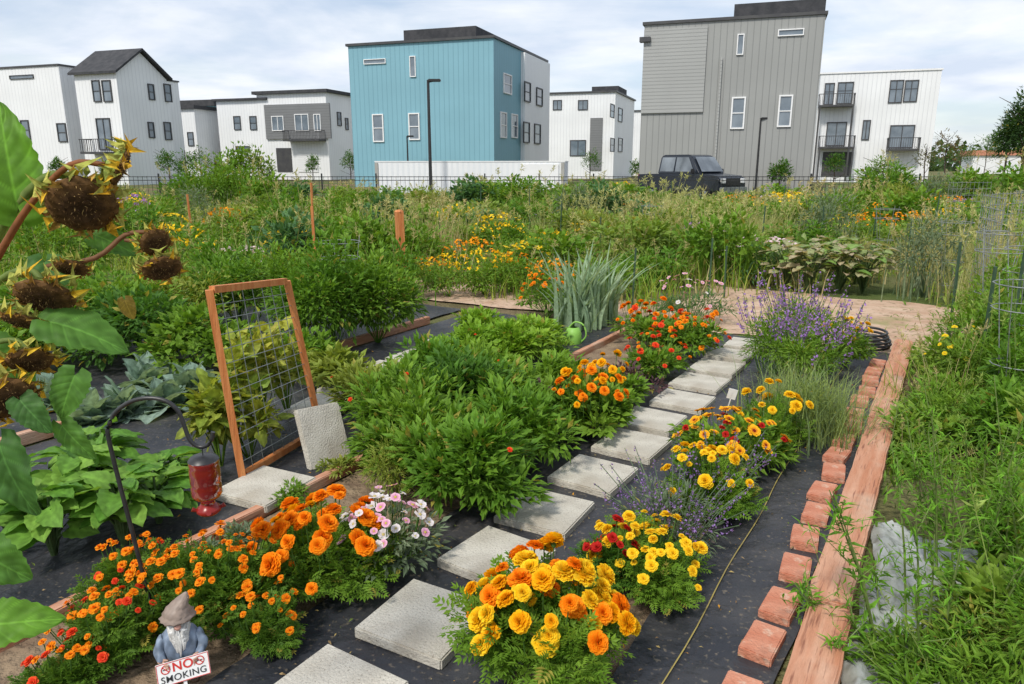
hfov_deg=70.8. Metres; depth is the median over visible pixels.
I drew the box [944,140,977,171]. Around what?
tree
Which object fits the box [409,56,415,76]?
window
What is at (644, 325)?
zinnia plant
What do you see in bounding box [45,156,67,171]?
tree
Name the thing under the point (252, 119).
window
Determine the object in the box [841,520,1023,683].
plastic sheet
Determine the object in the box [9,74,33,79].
window
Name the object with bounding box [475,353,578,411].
pepper plant
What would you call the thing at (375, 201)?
garden bush
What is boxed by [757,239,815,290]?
leafy plant
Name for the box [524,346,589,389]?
pepper plant
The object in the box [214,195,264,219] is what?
garden bush
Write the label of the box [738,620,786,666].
brick
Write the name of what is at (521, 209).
garden bush
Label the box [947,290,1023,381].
weed clump
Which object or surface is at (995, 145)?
tree
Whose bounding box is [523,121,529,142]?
window
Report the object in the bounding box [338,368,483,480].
pepper plant
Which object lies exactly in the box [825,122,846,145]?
window
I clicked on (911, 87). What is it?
window
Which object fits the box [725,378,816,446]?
marigold plant
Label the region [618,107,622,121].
window
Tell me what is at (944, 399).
weed clump
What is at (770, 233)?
garden bush
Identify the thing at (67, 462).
squash plant
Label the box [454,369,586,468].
pepper plant
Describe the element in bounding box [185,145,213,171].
tree
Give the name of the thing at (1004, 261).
weed clump
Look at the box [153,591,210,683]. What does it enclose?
garden gnome
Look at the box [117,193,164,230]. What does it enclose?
flowering bush
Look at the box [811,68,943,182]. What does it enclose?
white apartment building
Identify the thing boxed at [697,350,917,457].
feathery plant
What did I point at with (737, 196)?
garden bush
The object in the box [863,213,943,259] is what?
garden bush
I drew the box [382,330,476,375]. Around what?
pepper plant
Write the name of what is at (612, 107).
window
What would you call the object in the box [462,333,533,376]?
pepper plant
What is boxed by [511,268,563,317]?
zinnia plant
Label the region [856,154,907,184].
tree
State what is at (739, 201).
flowering bush
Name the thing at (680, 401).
paver
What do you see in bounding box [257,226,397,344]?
tomato plant
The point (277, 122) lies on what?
window
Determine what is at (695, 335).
zinnia plant
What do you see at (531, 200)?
garden bush
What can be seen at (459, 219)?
grass clump
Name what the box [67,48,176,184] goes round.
white gabled building
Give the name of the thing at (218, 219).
garden bush
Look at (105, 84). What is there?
window
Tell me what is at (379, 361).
paver
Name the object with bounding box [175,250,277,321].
bean plant
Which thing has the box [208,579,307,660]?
french marigold
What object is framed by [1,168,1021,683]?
ground
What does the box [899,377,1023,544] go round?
weed clump
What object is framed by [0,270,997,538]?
ground cover
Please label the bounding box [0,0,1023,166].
sky
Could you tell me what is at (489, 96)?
blue apartment building
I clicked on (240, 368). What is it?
climbing bean plant
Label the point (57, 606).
border board
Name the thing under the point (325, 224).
garden bush
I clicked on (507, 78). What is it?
window
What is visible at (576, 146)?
window
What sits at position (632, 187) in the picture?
garden bush
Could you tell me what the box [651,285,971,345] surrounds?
dirt path
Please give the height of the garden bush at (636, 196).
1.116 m
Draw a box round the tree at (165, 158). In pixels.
[154,150,181,178]
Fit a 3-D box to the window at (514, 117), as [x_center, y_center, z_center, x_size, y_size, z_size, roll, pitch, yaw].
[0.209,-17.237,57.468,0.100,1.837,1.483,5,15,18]
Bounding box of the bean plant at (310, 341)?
[281,325,335,373]
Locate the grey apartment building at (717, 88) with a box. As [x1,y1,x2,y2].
[639,0,827,191]
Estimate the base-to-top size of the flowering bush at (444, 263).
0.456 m
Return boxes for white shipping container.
[374,161,567,195]
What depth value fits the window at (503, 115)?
55.08 m
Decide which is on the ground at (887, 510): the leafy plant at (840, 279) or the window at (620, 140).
the leafy plant at (840, 279)
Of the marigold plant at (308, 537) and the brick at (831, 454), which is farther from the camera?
the brick at (831, 454)
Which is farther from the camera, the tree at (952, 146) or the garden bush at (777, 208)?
the tree at (952, 146)
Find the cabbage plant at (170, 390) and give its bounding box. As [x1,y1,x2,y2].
[135,377,191,423]
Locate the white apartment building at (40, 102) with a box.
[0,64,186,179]
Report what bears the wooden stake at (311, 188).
on the ground at (887, 510)
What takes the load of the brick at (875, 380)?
on the landscape fabric at (719, 634)
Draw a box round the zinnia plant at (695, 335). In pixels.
[651,308,731,357]
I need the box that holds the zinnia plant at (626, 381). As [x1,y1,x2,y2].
[576,349,651,408]
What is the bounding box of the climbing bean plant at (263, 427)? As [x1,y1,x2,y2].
[194,373,294,457]
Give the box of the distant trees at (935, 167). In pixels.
[929,138,994,170]
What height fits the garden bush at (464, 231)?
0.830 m
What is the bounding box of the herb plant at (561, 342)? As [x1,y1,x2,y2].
[541,336,579,356]
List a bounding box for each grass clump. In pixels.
[107,252,190,289]
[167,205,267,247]
[178,233,239,275]
[194,201,242,218]
[232,189,358,254]
[330,179,380,203]
[340,199,436,229]
[381,192,462,253]
[388,190,449,207]
[395,189,481,264]
[421,196,522,253]
[427,208,498,248]
[473,207,534,226]
[487,195,588,240]
[540,213,651,256]
[548,187,623,225]
[576,183,726,260]
[616,201,688,235]
[617,172,706,208]
[618,191,667,222]
[623,188,723,230]
[650,203,755,275]
[680,200,768,225]
[690,189,793,242]
[692,191,760,222]
[718,191,762,206]
[737,186,840,238]
[755,176,835,206]
[839,178,896,218]
[879,208,980,277]
[896,197,962,238]
[899,194,1022,279]
[919,217,1017,309]
[932,199,1022,286]
[952,199,1023,280]
[964,210,1023,297]
[972,183,1016,199]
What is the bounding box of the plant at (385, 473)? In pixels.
[355,420,439,495]
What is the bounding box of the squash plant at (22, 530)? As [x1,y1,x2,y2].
[0,471,99,555]
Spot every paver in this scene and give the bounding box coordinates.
[216,465,315,512]
[275,644,408,683]
[283,394,348,414]
[294,402,349,469]
[317,384,344,394]
[355,579,469,669]
[375,360,414,374]
[385,349,415,361]
[437,526,555,581]
[494,491,594,539]
[547,454,637,499]
[591,428,672,464]
[617,406,686,436]
[649,388,715,414]
[668,372,729,394]
[686,359,744,379]
[702,347,753,364]
[722,337,767,351]
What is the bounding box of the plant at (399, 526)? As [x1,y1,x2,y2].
[336,483,453,581]
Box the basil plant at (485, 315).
[451,304,504,326]
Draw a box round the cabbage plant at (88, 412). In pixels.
[54,387,132,438]
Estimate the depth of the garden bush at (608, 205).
20.48 m
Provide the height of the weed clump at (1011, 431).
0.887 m
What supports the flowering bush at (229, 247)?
on the ground at (887, 510)
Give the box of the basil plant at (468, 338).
[410,331,495,362]
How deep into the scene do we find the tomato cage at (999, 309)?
4.41 m
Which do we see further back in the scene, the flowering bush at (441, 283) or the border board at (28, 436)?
the flowering bush at (441, 283)
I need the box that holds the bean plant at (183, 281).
[112,263,247,322]
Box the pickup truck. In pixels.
[636,155,746,199]
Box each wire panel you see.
[941,181,991,245]
[968,193,1005,304]
[980,191,1023,277]
[1007,189,1022,246]
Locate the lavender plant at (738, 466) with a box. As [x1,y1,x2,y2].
[665,421,776,500]
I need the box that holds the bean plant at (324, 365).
[300,340,376,389]
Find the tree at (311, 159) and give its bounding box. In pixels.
[304,153,320,181]
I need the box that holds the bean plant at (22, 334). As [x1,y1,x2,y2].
[0,308,93,362]
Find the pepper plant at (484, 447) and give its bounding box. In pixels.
[382,405,554,520]
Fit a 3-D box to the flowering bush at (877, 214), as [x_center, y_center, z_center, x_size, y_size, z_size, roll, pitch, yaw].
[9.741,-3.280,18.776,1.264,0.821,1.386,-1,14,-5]
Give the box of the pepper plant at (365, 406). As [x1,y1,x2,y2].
[337,350,460,440]
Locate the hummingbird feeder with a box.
[187,449,225,516]
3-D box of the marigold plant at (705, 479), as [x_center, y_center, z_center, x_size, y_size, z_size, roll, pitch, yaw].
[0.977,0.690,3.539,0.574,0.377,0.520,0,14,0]
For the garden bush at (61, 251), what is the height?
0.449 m
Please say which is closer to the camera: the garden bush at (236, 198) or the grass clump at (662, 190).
the garden bush at (236, 198)
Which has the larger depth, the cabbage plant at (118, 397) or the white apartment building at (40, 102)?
the white apartment building at (40, 102)
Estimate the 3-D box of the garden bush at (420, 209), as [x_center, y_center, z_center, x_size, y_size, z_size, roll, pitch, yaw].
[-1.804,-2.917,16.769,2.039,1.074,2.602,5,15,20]
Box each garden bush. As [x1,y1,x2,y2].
[0,211,140,298]
[4,217,122,262]
[35,244,74,257]
[49,197,142,255]
[114,214,218,265]
[117,182,140,193]
[117,185,179,236]
[118,186,143,204]
[122,186,213,226]
[152,161,224,207]
[158,177,227,221]
[163,154,257,209]
[171,213,266,309]
[175,215,277,258]
[190,198,266,244]
[196,154,271,204]
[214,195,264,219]
[216,180,282,211]
[216,202,324,274]
[222,193,293,247]
[232,160,301,202]
[232,196,301,232]
[249,168,359,246]
[261,187,308,204]
[266,198,368,257]
[276,176,320,206]
[305,195,452,279]
[309,184,368,215]
[322,196,413,229]
[325,178,368,208]
[342,199,439,283]
[346,186,413,227]
[349,179,407,208]
[354,223,435,305]
[386,195,457,228]
[386,211,459,272]
[391,179,437,204]
[406,179,485,207]
[413,215,444,239]
[420,172,496,201]
[437,196,491,217]
[439,173,506,206]
[440,188,458,197]
[444,199,464,207]
[446,213,491,252]
[447,174,547,210]
[454,202,528,229]
[455,192,516,222]
[468,245,552,300]
[469,208,533,258]
[477,211,500,233]
[479,237,526,264]
[485,164,555,202]
[501,187,566,228]
[501,212,604,272]
[502,189,542,209]
[527,175,588,222]
[531,177,577,200]
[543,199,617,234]
[549,174,608,216]
[555,244,683,300]
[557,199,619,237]
[567,185,624,220]
[570,170,656,200]
[570,176,654,217]
[572,201,679,264]
[578,200,636,239]
[587,173,657,203]
[609,196,667,224]
[612,238,701,297]
[613,196,701,260]
[614,247,660,284]
[617,215,708,267]
[619,184,647,205]
[630,182,676,207]
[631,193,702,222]
[665,186,789,290]
[680,199,722,214]
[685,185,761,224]
[693,195,744,204]
[699,229,790,284]
[703,210,758,246]
[709,189,762,202]
[728,218,791,255]
[739,195,788,223]
[743,195,840,233]
[749,177,814,201]
[756,195,825,225]
[762,207,842,260]
[783,173,880,244]
[788,183,875,221]
[798,190,835,200]
[811,185,878,232]
[816,183,865,199]
[817,233,890,271]
[835,149,928,196]
[839,177,891,224]
[851,172,929,221]
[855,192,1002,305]
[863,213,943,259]
[864,174,954,227]
[893,173,942,195]
[894,191,956,222]
[907,167,974,202]
[926,155,998,199]
[933,186,1019,246]
[945,186,1023,252]
[950,153,1023,196]
[954,182,1023,230]
[971,190,1023,207]
[975,147,1023,204]
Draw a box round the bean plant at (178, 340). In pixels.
[127,298,267,378]
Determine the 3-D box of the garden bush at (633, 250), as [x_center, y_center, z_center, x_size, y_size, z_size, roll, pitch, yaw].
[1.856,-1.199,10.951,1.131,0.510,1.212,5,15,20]
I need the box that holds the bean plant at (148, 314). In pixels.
[61,282,208,370]
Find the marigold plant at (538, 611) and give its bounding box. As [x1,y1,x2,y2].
[432,531,640,683]
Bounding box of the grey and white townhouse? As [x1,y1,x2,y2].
[251,89,354,179]
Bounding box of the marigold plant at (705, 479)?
[654,441,768,521]
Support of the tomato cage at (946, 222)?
on the ground at (887, 510)
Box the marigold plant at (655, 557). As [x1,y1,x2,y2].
[576,509,714,614]
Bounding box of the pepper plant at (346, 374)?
[316,355,401,415]
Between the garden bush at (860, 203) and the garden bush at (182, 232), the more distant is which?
the garden bush at (860, 203)
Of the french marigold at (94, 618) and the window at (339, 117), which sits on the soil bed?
the french marigold at (94, 618)
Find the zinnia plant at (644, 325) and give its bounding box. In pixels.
[606,296,684,347]
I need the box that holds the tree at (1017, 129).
[987,86,1023,192]
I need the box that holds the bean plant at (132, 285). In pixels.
[69,262,187,340]
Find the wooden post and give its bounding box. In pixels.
[394,209,404,266]
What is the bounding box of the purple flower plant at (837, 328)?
[790,290,871,373]
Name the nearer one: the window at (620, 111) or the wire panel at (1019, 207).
the wire panel at (1019, 207)
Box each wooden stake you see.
[186,194,192,237]
[310,183,313,211]
[310,206,315,249]
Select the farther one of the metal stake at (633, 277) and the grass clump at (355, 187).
the grass clump at (355, 187)
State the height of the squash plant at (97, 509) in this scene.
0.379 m
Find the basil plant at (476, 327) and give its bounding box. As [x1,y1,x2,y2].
[444,314,528,350]
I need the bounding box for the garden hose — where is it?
[852,326,891,350]
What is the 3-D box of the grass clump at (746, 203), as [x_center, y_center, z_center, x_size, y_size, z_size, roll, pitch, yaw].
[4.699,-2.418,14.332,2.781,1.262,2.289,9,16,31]
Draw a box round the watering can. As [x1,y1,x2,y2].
[553,319,586,344]
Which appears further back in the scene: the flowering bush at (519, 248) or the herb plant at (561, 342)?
the flowering bush at (519, 248)
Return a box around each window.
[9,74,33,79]
[19,120,30,138]
[56,123,67,141]
[91,80,101,101]
[101,80,112,101]
[147,83,155,99]
[147,122,155,137]
[163,83,172,101]
[163,122,172,139]
[187,132,194,145]
[233,116,241,129]
[249,116,257,129]
[271,116,283,130]
[294,114,309,130]
[313,114,320,130]
[337,112,341,125]
[345,118,348,129]
[363,58,385,64]
[372,114,384,141]
[408,113,419,139]
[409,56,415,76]
[500,111,506,137]
[503,73,511,94]
[511,113,517,137]
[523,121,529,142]
[524,81,530,102]
[534,123,540,143]
[536,87,542,106]
[553,100,561,109]
[570,140,585,155]
[578,100,587,109]
[610,103,614,118]
[610,138,614,151]
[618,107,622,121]
[618,138,622,151]
[730,97,745,128]
[736,34,744,54]
[777,95,792,126]
[778,28,803,36]
[823,83,834,104]
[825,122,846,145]
[836,82,853,103]
[861,120,870,139]
[888,80,904,102]
[888,125,915,147]
[903,80,919,101]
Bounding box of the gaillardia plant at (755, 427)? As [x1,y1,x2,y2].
[665,406,805,477]
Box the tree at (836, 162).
[823,152,844,184]
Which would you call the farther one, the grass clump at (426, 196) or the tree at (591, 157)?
the tree at (591, 157)
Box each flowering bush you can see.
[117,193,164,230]
[118,197,150,213]
[131,222,216,279]
[152,212,188,230]
[198,243,269,276]
[202,207,252,240]
[406,257,455,285]
[418,252,479,296]
[437,204,487,233]
[438,236,497,274]
[453,247,518,294]
[471,212,524,250]
[472,222,524,252]
[494,251,539,286]
[495,241,550,272]
[519,258,574,298]
[521,229,573,267]
[571,219,608,237]
[717,234,796,284]
[723,194,763,204]
[753,191,801,219]
[779,190,806,207]
[829,212,869,236]
[850,212,896,241]
[859,201,911,223]
[881,211,930,236]
[914,208,956,231]
[927,195,971,208]
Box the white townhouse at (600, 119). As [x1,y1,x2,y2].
[549,86,635,178]
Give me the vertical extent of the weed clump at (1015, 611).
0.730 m
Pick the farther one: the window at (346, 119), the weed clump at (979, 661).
the window at (346, 119)
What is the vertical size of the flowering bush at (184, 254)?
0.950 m
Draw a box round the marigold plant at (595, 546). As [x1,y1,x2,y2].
[568,514,639,592]
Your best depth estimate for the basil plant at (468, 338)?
6.08 m
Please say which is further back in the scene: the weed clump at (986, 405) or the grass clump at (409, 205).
the grass clump at (409, 205)
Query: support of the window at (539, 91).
in the blue apartment building at (489, 96)
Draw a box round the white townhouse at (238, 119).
[212,97,266,177]
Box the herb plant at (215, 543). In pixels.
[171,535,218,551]
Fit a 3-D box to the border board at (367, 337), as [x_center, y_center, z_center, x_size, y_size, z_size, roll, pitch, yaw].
[-1.613,0.032,6.786,0.060,0.080,2.690,8,16,30]
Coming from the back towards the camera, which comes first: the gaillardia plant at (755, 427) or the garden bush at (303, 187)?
the garden bush at (303, 187)
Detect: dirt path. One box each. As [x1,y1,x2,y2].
[389,277,664,321]
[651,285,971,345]
[658,309,929,355]
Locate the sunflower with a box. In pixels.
[0,102,189,647]
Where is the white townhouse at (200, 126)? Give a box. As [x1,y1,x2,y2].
[180,105,220,177]
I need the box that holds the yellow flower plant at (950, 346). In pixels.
[916,325,993,387]
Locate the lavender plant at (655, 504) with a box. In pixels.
[594,446,753,558]
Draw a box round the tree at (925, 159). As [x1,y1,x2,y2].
[913,144,937,181]
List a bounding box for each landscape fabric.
[0,302,460,436]
[0,313,621,605]
[205,333,783,683]
[608,351,889,683]
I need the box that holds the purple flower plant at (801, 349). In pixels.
[753,312,855,386]
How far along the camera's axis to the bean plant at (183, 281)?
7.24 m
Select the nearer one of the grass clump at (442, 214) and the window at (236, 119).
the grass clump at (442, 214)
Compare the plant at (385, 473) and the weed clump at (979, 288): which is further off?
the weed clump at (979, 288)
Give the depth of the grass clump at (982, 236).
8.70 m
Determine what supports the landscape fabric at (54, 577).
on the ground at (887, 510)
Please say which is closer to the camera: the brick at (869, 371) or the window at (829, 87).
the brick at (869, 371)
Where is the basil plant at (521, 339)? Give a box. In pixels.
[486,318,558,361]
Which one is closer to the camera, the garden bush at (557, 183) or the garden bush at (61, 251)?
the garden bush at (61, 251)
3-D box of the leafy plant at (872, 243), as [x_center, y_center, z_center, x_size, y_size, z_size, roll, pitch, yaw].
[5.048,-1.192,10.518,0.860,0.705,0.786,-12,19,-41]
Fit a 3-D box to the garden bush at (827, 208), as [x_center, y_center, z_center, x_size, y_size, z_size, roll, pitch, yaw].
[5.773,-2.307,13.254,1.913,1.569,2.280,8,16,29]
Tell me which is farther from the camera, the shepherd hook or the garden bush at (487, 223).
the garden bush at (487, 223)
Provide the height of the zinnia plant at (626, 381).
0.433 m
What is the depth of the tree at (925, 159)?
42.61 m
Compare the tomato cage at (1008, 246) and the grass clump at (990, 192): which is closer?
the tomato cage at (1008, 246)
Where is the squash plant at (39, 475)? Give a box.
[0,462,51,528]
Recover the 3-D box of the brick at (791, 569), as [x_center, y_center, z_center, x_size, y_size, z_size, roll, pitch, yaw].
[1.198,0.960,3.041,0.117,0.046,0.197,9,15,24]
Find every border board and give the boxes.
[0,421,61,445]
[0,584,104,652]
[178,453,377,550]
[254,316,429,371]
[569,324,638,361]
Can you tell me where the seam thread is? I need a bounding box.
[661,362,845,683]
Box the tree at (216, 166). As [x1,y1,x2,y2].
[196,151,229,196]
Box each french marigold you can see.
[7,627,112,683]
[41,583,164,676]
[66,531,178,604]
[103,520,312,646]
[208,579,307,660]
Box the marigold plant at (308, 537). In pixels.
[246,484,408,608]
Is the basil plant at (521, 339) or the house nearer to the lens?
the basil plant at (521, 339)
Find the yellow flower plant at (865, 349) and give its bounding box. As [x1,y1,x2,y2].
[821,315,877,364]
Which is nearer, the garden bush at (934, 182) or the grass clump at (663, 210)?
the grass clump at (663, 210)
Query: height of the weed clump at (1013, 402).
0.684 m
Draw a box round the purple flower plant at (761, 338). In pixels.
[736,293,816,376]
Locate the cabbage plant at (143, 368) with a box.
[116,351,175,393]
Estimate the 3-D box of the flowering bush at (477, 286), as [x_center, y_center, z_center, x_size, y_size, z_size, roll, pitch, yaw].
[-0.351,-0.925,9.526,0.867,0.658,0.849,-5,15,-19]
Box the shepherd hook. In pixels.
[105,396,214,636]
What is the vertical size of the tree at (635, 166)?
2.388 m
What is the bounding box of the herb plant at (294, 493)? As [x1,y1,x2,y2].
[267,476,315,511]
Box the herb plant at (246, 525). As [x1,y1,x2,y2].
[221,519,270,545]
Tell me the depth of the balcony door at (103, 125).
62.55 m
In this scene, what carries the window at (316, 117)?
in the grey and white townhouse
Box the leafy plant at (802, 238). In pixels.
[773,233,832,278]
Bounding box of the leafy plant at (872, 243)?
[827,237,892,283]
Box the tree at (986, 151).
[971,134,998,172]
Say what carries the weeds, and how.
on the ground at (887, 510)
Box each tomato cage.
[317,235,360,340]
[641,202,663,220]
[874,206,900,266]
[937,217,974,296]
[974,225,1023,294]
[983,219,1016,259]
[989,272,1023,375]
[1001,239,1023,326]
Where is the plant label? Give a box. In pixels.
[720,388,737,429]
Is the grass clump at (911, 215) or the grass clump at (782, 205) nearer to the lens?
the grass clump at (911, 215)
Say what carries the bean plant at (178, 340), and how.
on the landscape fabric at (116, 371)
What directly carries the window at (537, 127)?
in the blue apartment building at (489, 96)
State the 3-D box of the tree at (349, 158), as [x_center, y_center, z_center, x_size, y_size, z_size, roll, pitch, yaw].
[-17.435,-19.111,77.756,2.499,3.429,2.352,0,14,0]
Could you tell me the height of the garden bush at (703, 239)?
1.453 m
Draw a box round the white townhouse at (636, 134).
[632,110,640,175]
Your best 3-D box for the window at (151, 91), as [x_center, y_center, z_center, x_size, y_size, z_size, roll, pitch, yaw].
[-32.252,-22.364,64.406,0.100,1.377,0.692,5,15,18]
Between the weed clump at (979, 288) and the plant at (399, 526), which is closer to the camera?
the plant at (399, 526)
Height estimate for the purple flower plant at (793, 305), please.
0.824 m
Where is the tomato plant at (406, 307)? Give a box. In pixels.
[336,239,433,342]
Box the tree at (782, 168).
[767,157,794,184]
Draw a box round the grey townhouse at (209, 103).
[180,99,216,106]
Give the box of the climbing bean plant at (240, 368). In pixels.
[196,327,269,432]
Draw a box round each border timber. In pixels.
[782,602,853,683]
[808,418,893,609]
[867,339,912,421]
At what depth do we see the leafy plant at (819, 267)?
9.62 m
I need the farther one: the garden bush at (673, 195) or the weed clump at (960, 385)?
the garden bush at (673, 195)
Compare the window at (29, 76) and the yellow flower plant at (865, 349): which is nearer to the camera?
the yellow flower plant at (865, 349)
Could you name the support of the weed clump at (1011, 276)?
on the ground at (887, 510)
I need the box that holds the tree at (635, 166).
[629,158,638,175]
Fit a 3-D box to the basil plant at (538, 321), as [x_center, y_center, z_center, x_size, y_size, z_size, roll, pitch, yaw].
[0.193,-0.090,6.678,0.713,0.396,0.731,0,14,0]
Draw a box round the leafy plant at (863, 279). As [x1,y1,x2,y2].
[834,240,899,293]
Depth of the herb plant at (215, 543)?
3.17 m
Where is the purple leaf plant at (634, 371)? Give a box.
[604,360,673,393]
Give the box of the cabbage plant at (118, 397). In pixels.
[101,375,163,423]
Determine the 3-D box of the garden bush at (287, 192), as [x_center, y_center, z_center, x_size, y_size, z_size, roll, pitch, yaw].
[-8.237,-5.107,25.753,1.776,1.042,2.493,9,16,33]
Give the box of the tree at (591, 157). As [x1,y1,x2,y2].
[579,148,601,178]
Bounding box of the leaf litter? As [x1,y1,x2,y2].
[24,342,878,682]
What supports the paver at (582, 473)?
on the landscape fabric at (335, 614)
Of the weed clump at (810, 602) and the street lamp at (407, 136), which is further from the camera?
the street lamp at (407, 136)
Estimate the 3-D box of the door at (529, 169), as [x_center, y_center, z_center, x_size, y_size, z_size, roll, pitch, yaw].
[1.385,-7.902,35.439,1.800,1.660,0.050,2,14,8]
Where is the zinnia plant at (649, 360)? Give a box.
[621,328,694,378]
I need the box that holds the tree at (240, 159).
[213,141,255,187]
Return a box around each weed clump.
[780,529,1001,674]
[791,446,1023,665]
[832,611,1014,683]
[833,405,1000,507]
[850,366,994,449]
[856,318,993,430]
[862,399,997,454]
[873,311,982,380]
[879,587,1023,683]
[889,356,999,429]
[889,408,1023,577]
[892,553,1023,683]
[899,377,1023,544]
[905,328,987,387]
[909,457,1023,581]
[924,548,1023,642]
[925,280,997,345]
[933,282,1019,393]
[942,410,1021,512]
[944,247,1015,329]
[945,461,1023,566]
[946,369,1023,461]
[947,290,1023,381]
[956,262,1023,335]
[962,482,1023,683]
[964,247,1022,303]
[969,233,1022,299]
[970,309,1023,419]
[971,219,1023,372]
[981,408,1023,470]
[982,376,1023,567]
[992,264,1023,395]
[993,203,1022,273]
[993,388,1023,450]
[1002,268,1022,297]
[1003,252,1023,373]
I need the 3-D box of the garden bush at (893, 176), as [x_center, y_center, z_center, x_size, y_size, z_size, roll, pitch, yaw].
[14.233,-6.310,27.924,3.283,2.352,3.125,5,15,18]
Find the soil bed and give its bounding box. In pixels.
[0,325,822,683]
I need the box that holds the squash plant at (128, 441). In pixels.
[48,416,149,470]
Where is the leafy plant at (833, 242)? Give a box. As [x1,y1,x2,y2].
[808,235,863,279]
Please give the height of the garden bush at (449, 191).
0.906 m
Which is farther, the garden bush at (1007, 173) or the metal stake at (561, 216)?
the garden bush at (1007, 173)
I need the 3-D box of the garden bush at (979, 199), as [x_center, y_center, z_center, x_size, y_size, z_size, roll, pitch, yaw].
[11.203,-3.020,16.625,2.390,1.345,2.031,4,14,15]
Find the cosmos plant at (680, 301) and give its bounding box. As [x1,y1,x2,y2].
[648,272,737,322]
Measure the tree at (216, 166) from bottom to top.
2.310 m
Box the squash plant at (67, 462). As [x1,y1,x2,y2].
[29,443,128,491]
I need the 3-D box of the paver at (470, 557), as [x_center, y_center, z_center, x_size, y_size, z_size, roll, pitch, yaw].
[-0.064,0.939,3.132,0.375,0.045,0.375,9,16,33]
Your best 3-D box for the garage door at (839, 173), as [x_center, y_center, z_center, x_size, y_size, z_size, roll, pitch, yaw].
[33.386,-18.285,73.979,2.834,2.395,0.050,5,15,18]
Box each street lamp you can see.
[406,135,413,160]
[427,79,440,194]
[753,117,767,190]
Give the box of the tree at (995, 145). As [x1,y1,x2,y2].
[985,119,1022,183]
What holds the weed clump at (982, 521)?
on the ground at (887, 510)
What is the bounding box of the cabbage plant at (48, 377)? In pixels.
[36,371,92,410]
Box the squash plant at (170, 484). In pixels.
[127,462,197,523]
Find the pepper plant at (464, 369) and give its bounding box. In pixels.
[421,336,525,402]
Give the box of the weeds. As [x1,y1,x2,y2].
[0,182,1023,318]
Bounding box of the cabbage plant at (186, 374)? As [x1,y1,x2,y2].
[162,361,220,401]
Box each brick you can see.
[722,670,763,683]
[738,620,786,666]
[758,586,801,626]
[778,552,811,586]
[790,523,819,552]
[800,501,830,527]
[806,480,837,504]
[821,462,845,483]
[822,446,850,463]
[831,434,856,450]
[843,418,863,434]
[847,407,863,419]
[850,394,868,407]
[858,385,875,397]
[862,375,878,386]
[864,366,882,377]
[869,358,886,368]
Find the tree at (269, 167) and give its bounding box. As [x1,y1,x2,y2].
[243,144,276,181]
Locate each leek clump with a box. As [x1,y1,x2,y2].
[524,239,632,332]
[564,251,660,324]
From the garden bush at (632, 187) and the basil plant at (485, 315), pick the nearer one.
the basil plant at (485, 315)
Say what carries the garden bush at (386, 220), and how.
on the ground at (887, 510)
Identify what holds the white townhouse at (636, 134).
on the ground at (887, 510)
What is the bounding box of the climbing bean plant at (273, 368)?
[228,305,299,422]
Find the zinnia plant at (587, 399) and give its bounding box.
[549,359,636,439]
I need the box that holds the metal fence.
[56,173,1004,198]
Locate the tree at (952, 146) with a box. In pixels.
[927,128,962,175]
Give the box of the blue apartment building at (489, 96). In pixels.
[345,26,549,186]
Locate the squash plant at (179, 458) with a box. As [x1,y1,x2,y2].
[128,446,201,476]
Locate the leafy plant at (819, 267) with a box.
[777,243,843,293]
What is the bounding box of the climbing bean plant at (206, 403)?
[175,367,253,466]
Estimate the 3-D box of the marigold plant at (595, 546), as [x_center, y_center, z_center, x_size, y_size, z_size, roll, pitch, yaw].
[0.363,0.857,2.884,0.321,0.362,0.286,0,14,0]
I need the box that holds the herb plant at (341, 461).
[313,445,358,478]
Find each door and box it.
[95,118,112,149]
[297,150,318,171]
[522,164,558,191]
[821,152,851,175]
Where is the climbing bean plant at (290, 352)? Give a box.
[256,315,316,408]
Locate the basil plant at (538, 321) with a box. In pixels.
[502,313,568,349]
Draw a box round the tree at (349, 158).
[339,149,353,179]
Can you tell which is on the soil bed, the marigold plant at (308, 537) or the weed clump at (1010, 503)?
the marigold plant at (308, 537)
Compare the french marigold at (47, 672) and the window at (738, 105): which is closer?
the french marigold at (47, 672)
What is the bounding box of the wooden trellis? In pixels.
[205,278,317,477]
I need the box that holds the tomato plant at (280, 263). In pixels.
[227,236,351,319]
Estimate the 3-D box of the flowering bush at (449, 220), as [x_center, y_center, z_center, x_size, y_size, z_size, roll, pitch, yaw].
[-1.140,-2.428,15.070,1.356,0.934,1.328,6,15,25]
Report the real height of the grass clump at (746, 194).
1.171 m
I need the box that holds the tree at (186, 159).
[173,148,198,183]
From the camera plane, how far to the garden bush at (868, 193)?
20.37 m
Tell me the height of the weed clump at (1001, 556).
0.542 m
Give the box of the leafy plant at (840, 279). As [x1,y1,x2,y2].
[814,243,874,293]
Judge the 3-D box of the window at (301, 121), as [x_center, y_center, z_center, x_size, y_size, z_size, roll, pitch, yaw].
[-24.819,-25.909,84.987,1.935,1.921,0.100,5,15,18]
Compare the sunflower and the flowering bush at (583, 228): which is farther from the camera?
the flowering bush at (583, 228)
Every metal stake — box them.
[560,201,561,230]
[631,248,636,307]
[707,238,713,296]
[723,246,727,298]
[762,206,765,240]
[907,218,912,257]
[933,191,940,227]
[948,242,961,341]
[975,267,997,392]
[1010,250,1023,336]
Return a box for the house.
[960,150,1021,173]
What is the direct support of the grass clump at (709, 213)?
on the ground at (887, 510)
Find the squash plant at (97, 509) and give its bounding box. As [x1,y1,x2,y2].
[50,462,172,545]
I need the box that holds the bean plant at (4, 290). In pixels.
[0,269,128,311]
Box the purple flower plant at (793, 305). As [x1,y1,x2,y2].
[755,265,849,343]

